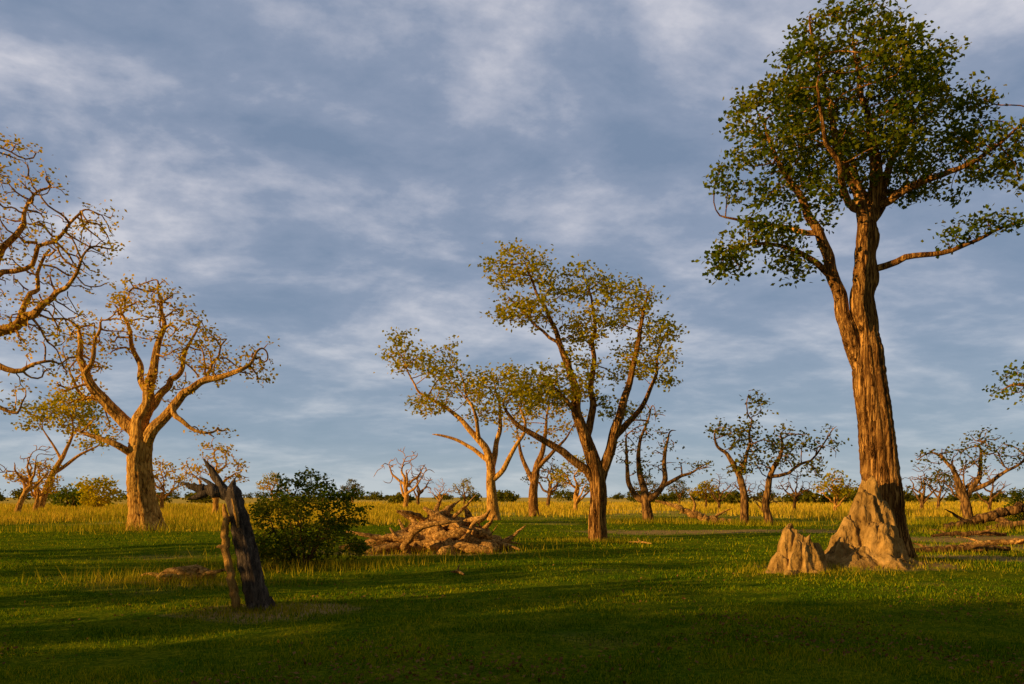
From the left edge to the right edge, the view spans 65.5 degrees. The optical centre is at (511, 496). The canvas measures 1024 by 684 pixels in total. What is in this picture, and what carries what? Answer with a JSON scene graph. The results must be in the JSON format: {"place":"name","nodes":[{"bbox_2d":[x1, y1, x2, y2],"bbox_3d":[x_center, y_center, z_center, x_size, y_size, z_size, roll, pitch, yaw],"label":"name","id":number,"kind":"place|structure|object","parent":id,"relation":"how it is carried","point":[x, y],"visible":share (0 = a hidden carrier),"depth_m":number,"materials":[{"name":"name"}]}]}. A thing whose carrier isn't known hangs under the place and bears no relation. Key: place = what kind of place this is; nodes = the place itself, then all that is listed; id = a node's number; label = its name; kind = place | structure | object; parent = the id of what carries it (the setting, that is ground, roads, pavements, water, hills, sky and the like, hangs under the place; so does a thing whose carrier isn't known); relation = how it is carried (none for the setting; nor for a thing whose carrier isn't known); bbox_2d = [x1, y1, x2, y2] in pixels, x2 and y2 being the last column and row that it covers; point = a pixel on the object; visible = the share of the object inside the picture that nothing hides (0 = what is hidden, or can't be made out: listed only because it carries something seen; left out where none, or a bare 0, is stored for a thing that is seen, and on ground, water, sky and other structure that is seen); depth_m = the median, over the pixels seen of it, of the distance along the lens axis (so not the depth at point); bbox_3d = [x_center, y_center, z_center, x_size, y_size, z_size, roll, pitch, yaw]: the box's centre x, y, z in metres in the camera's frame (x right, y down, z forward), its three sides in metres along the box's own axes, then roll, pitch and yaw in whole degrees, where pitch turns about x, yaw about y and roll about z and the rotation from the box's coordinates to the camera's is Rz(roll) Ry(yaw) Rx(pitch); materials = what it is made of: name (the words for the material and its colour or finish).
{"place":"outdoors","nodes":[
{"label":"outdoors","id":0,"kind":"place"},
{"bbox_2d":[0,497,1023,683],"bbox_3d":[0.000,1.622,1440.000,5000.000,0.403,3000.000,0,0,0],"label":"ground","id":1,"kind":"structure","parent":0,"point":[128,658],"depth_m":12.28,"materials":[{"name":"green plant"}]},
{"bbox_2d":[0,445,56,513],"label":"dead tree","id":2,"kind":"object","parent":1,"relation":"on","point":[25,492],"visible":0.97,"depth_m":71.85,"materials":[{"name":"brown wood"}]},
{"bbox_2d":[3,458,63,512],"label":"mopane tree","id":3,"kind":"object","parent":1,"relation":"on","point":[36,493],"visible":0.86,"depth_m":79.94,"materials":[{"name":"brown plant"}]},
{"bbox_2d":[7,384,117,508],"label":"mopane tree","id":4,"kind":"object","parent":1,"relation":"on","point":[74,415],"visible":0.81,"depth_m":89.62,"materials":[{"name":"green plant"}]},
{"bbox_2d":[0,127,130,414],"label":"leadwood tree","id":5,"kind":"object","parent":1,"relation":"on","point":[20,321],"visible":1,"depth_m":23.96,"materials":[{"name":"brown plant"}]},
{"bbox_2d":[46,483,89,507],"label":"shrub","id":6,"kind":"object","parent":1,"relation":"on","point":[58,498],"visible":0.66,"depth_m":109.18,"materials":[{"name":"green plant"}]},
{"bbox_2d":[71,475,125,507],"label":"shrub","id":7,"kind":"object","parent":1,"relation":"on","point":[91,497],"visible":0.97,"depth_m":99.33,"materials":[{"name":"green plant"}]},
{"bbox_2d":[42,274,280,530],"bbox_3d":[-17.956,-4.603,41.023,12.205,13.531,4.362,0,0,0],"label":"leadwood tree","id":8,"kind":"object","parent":1,"relation":"on","point":[140,429],"visible":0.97,"depth_m":40.54,"materials":[{"name":"brown plant"}]},
{"bbox_2d":[152,456,187,508],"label":"mopane tree","id":9,"kind":"object","parent":1,"relation":"on","point":[161,497],"visible":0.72,"depth_m":84.90,"materials":[{"name":"brown plant"}]},
{"bbox_2d":[141,564,225,581],"bbox_3d":[-6.701,1.569,16.115,1.915,0.389,0.645,0,0,0],"label":"fallen log","id":10,"kind":"object","parent":1,"relation":"on","point":[196,568],"visible":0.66,"depth_m":16.13,"materials":[{"name":"brown wood"}]},
{"bbox_2d":[179,437,249,513],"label":"mopane tree","id":11,"kind":"object","parent":1,"relation":"on","point":[218,471],"visible":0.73,"depth_m":74.81,"materials":[{"name":"brown plant"}]},
{"bbox_2d":[0,502,447,531],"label":"tall grass","id":12,"kind":"structure","parent":1,"relation":"on","point":[49,512],"depth_m":59.13,"materials":[{"name":"yellow plant"}]},
{"bbox_2d":[183,458,277,610],"bbox_3d":[-4.303,0.667,12.324,1.506,2.530,0.661,0,0,0],"label":"dead tree stump","id":13,"kind":"object","parent":1,"relation":"on","point":[254,587],"visible":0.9,"depth_m":12.19,"materials":[{"name":"brown wood"}]},
{"bbox_2d":[256,471,291,498],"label":"mopane tree","id":14,"kind":"object","parent":1,"relation":"on","point":[264,486],"visible":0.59,"depth_m":129.83,"materials":[{"name":"green plant"}]},
{"bbox_2d":[248,466,375,566],"bbox_3d":[-5.258,0.571,20.456,3.618,2.794,2.718,0,0,0],"label":"shrub","id":15,"kind":"object","parent":1,"relation":"on","point":[289,504],"visible":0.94,"depth_m":20.31,"materials":[{"name":"green plant"}]},
{"bbox_2d":[340,478,365,502],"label":"mopane tree","id":16,"kind":"object","parent":1,"relation":"on","point":[351,485],"visible":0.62,"depth_m":179.89,"materials":[{"name":"green plant"}]},
{"bbox_2d":[374,447,431,507],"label":"dead tree","id":17,"kind":"object","parent":1,"relation":"on","point":[405,482],"visible":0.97,"depth_m":94.89,"materials":[{"name":"brown wood"}]},
{"bbox_2d":[402,466,433,503],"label":"dead tree","id":18,"kind":"object","parent":1,"relation":"on","point":[419,492],"visible":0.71,"depth_m":139.80,"materials":[{"name":"brown wood"}]},
{"bbox_2d":[338,494,525,554],"bbox_3d":[-2.605,1.003,26.000,6.116,2.198,4.801,0,0,0],"label":"fallen tree","id":19,"kind":"object","parent":1,"relation":"on","point":[436,529],"visible":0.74,"depth_m":25.16,"materials":[{"name":"brown wood"}]},
{"bbox_2d":[428,479,450,505],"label":"tree","id":20,"kind":"object","parent":1,"relation":"on","point":[440,492],"visible":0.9,"depth_m":114.97,"materials":[{"name":"brown plant"}]},
{"bbox_2d":[451,564,464,574],"bbox_3d":[-1.176,1.594,17.515,0.182,0.215,0.492,0,0,-27],"label":"fallen branch","id":21,"kind":"object","parent":1,"relation":"on","point":[458,571],"visible":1,"depth_m":17.48,"materials":[{"name":"brown wood"}]},
{"bbox_2d":[373,326,546,519],"bbox_3d":[-3.636,-5.025,55.803,12.362,14.022,5.316,0,0,0],"label":"mopane tree","id":22,"kind":"object","parent":1,"relation":"on","point":[488,457],"visible":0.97,"depth_m":55.68,"materials":[{"name":"green plant"}]},
{"bbox_2d":[451,478,477,504],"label":"mopane tree","id":23,"kind":"object","parent":1,"relation":"on","point":[463,488],"visible":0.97,"depth_m":149.81,"materials":[{"name":"green plant"}]},
{"bbox_2d":[0,485,1022,504],"bbox_3d":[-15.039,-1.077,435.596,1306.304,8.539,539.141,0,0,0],"label":"distant trees","id":24,"kind":"object","parent":1,"relation":"on","point":[509,496],"visible":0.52,"depth_m":238.48,"materials":[{"name":"green plant"}]},
{"bbox_2d":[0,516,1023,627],"bbox_3d":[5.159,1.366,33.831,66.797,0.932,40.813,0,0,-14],"label":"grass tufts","id":25,"kind":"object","parent":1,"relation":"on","point":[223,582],"visible":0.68,"depth_m":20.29,"materials":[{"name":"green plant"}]},
{"bbox_2d":[0,537,1023,683],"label":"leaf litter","id":26,"kind":"object","parent":1,"relation":"on","point":[472,666],"visible":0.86,"depth_m":8.30,"materials":[{"name":"brown plant"}]},
{"bbox_2d":[496,372,587,516],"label":"mopane tree","id":27,"kind":"object","parent":1,"relation":"on","point":[539,463],"visible":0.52,"depth_m":69.74,"materials":[{"name":"brown plant"}]},
{"bbox_2d":[520,455,572,507],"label":"mopane tree","id":28,"kind":"object","parent":1,"relation":"on","point":[550,491],"visible":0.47,"depth_m":119.85,"materials":[{"name":"brown plant"}]},
{"bbox_2d":[547,455,589,509],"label":"mopane tree","id":29,"kind":"object","parent":1,"relation":"on","point":[577,499],"visible":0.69,"depth_m":87.87,"materials":[{"name":"brown plant"}]},
{"bbox_2d":[468,237,689,540],"bbox_3d":[2.663,-4.130,31.490,8.604,12.234,4.582,0,0,-17],"label":"mopane tree","id":30,"kind":"object","parent":1,"relation":"on","point":[594,470],"visible":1,"depth_m":31.20,"materials":[{"name":"green plant"}]},
{"bbox_2d":[629,539,651,543],"bbox_3d":[4.925,1.673,30.537,1.006,0.210,0.183,0,0,40],"label":"fallen branch","id":31,"kind":"object","parent":1,"relation":"on","point":[638,541],"visible":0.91,"depth_m":30.45,"materials":[{"name":"brown wood"}]},
{"bbox_2d":[633,474,659,495],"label":"mopane tree","id":32,"kind":"object","parent":1,"relation":"on","point":[650,483],"visible":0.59,"depth_m":149.86,"materials":[{"name":"green plant"}]},
{"bbox_2d":[273,500,1023,520],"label":"tall grass","id":33,"kind":"structure","parent":1,"relation":"on","point":[819,512],"depth_m":91.45,"materials":[{"name":"yellow plant"}]},
{"bbox_2d":[614,404,714,522],"bbox_3d":[9.874,-2.075,52.147,7.070,8.215,3.473,0,0,0],"label":"mopane tree","id":34,"kind":"object","parent":1,"relation":"on","point":[645,499],"visible":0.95,"depth_m":51.95,"materials":[{"name":"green plant"}]},
{"bbox_2d":[666,480,691,503],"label":"mopane tree","id":35,"kind":"object","parent":1,"relation":"on","point":[675,487],"visible":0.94,"depth_m":169.81,"materials":[{"name":"green plant"}]},
{"bbox_2d":[655,494,732,523],"bbox_3d":[11.566,0.841,50.526,4.994,2.048,0.774,0,0,0],"label":"fallen tree","id":36,"kind":"object","parent":1,"relation":"on","point":[693,513],"visible":0.91,"depth_m":50.34,"materials":[{"name":"brown wood"}]},
{"bbox_2d":[686,478,717,507],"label":"mopane tree","id":37,"kind":"object","parent":1,"relation":"on","point":[699,488],"visible":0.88,"depth_m":104.80,"materials":[{"name":"green plant"}]},
{"bbox_2d":[703,473,732,511],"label":"dead tree","id":38,"kind":"object","parent":1,"relation":"on","point":[718,500],"visible":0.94,"depth_m":89.92,"materials":[{"name":"brown plant"}]},
{"bbox_2d":[730,473,756,492],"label":"tree","id":39,"kind":"object","parent":1,"relation":"on","point":[745,484],"visible":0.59,"depth_m":139.72,"materials":[{"name":"brown plant"}]},
{"bbox_2d":[748,479,782,519],"bbox_3d":[18.398,0.290,57.966,2.868,3.300,1.509,0,0,0],"label":"dead tree","id":40,"kind":"object","parent":1,"relation":"on","point":[757,499],"visible":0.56,"depth_m":58.13,"materials":[{"name":"brown plant"}]},
{"bbox_2d":[703,389,852,524],"bbox_3d":[16.722,-2.400,50.104,9.322,8.814,4.287,0,0,0],"label":"mopane tree","id":41,"kind":"object","parent":1,"relation":"on","point":[739,471],"visible":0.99,"depth_m":49.89,"materials":[{"name":"green plant"}]},
{"bbox_2d":[774,469,813,509],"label":"tree","id":42,"kind":"object","parent":1,"relation":"on","point":[796,494],"visible":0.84,"depth_m":84.93,"materials":[{"name":"brown plant"}]},
{"bbox_2d":[761,523,829,574],"bbox_3d":[6.250,1.173,17.400,2.200,1.219,2.200,0,0,0],"label":"termite mound","id":43,"kind":"object","parent":1,"relation":"on","point":[797,552],"visible":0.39,"depth_m":17.12,"materials":[{"name":"soil"}]},
{"bbox_2d":[810,468,856,510],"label":"mopane tree","id":44,"kind":"object","parent":1,"relation":"on","point":[839,488],"visible":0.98,"depth_m":79.84,"materials":[{"name":"green plant"}]},
{"bbox_2d":[691,0,1023,558],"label":"mopane tree","id":45,"kind":"object","parent":1,"relation":"on","point":[858,323],"visible":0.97,"depth_m":18.82,"materials":[{"name":"green plant"}]},
{"bbox_2d":[824,476,924,569],"bbox_3d":[7.950,0.605,18.500,2.900,2.212,2.900,0,0,0],"label":"termite mound","id":46,"kind":"object","parent":1,"relation":"on","point":[866,534],"visible":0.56,"depth_m":18.02,"materials":[{"name":"soil"}]},
{"bbox_2d":[902,464,942,509],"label":"tree","id":47,"kind":"object","parent":1,"relation":"on","point":[922,500],"visible":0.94,"depth_m":94.83,"materials":[{"name":"brown plant"}]},
{"bbox_2d":[917,467,955,507],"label":"mopane tree","id":48,"kind":"object","parent":1,"relation":"on","point":[942,487],"visible":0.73,"depth_m":109.81,"materials":[{"name":"green plant"}]},
{"bbox_2d":[934,458,986,514],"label":"tree","id":49,"kind":"object","parent":1,"relation":"on","point":[964,485],"visible":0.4,"depth_m":69.84,"materials":[{"name":"brown plant"}]},
{"bbox_2d":[912,542,1010,552],"bbox_3d":[13.191,1.472,23.437,3.231,0.354,0.798,0,0,3],"label":"fallen log","id":50,"kind":"object","parent":1,"relation":"on","point":[969,547],"visible":0.81,"depth_m":23.50,"materials":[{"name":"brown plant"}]},
{"bbox_2d":[910,427,1023,518],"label":"mopane tree","id":51,"kind":"object","parent":1,"relation":"on","point":[964,495],"visible":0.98,"depth_m":47.82,"materials":[{"name":"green plant"}]},
{"bbox_2d":[929,529,1006,536],"bbox_3d":[18.985,1.478,32.937,3.215,0.368,0.799,0,0,3],"label":"fallen log","id":52,"kind":"object","parent":1,"relation":"on","point":[988,532],"visible":1,"depth_m":32.99,"materials":[{"name":"brown wood"}]},
{"bbox_2d":[943,502,1023,529],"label":"fallen log","id":53,"kind":"object","parent":1,"relation":"on","point":[999,514],"visible":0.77,"depth_m":39.29,"materials":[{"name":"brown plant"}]},
{"bbox_2d":[965,465,1011,510],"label":"tree","id":54,"kind":"object","parent":1,"relation":"on","point":[989,503],"visible":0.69,"depth_m":79.89,"materials":[{"name":"brown plant"}]},
{"bbox_2d":[959,537,1023,544],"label":"fallen log","id":55,"kind":"object","parent":1,"relation":"on","point":[1019,541],"visible":0.72,"depth_m":26.51,"materials":[{"name":"brown wood"}]},
{"bbox_2d":[982,359,1023,409],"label":"mopane tree","id":56,"kind":"object","parent":1,"relation":"on","point":[1013,384],"visible":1,"depth_m":29.00,"materials":[{"name":"green plant"}]},
{"bbox_2d":[1003,488,1023,521],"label":"shrub","id":57,"kind":"object","parent":1,"relation":"on","point":[1020,516],"visible":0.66,"depth_m":45.99,"materials":[{"name":"green plant"}]},
{"bbox_2d":[0,0,1023,496],"label":"sky","id":58,"kind":"structure","parent":0,"point":[321,177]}
]}

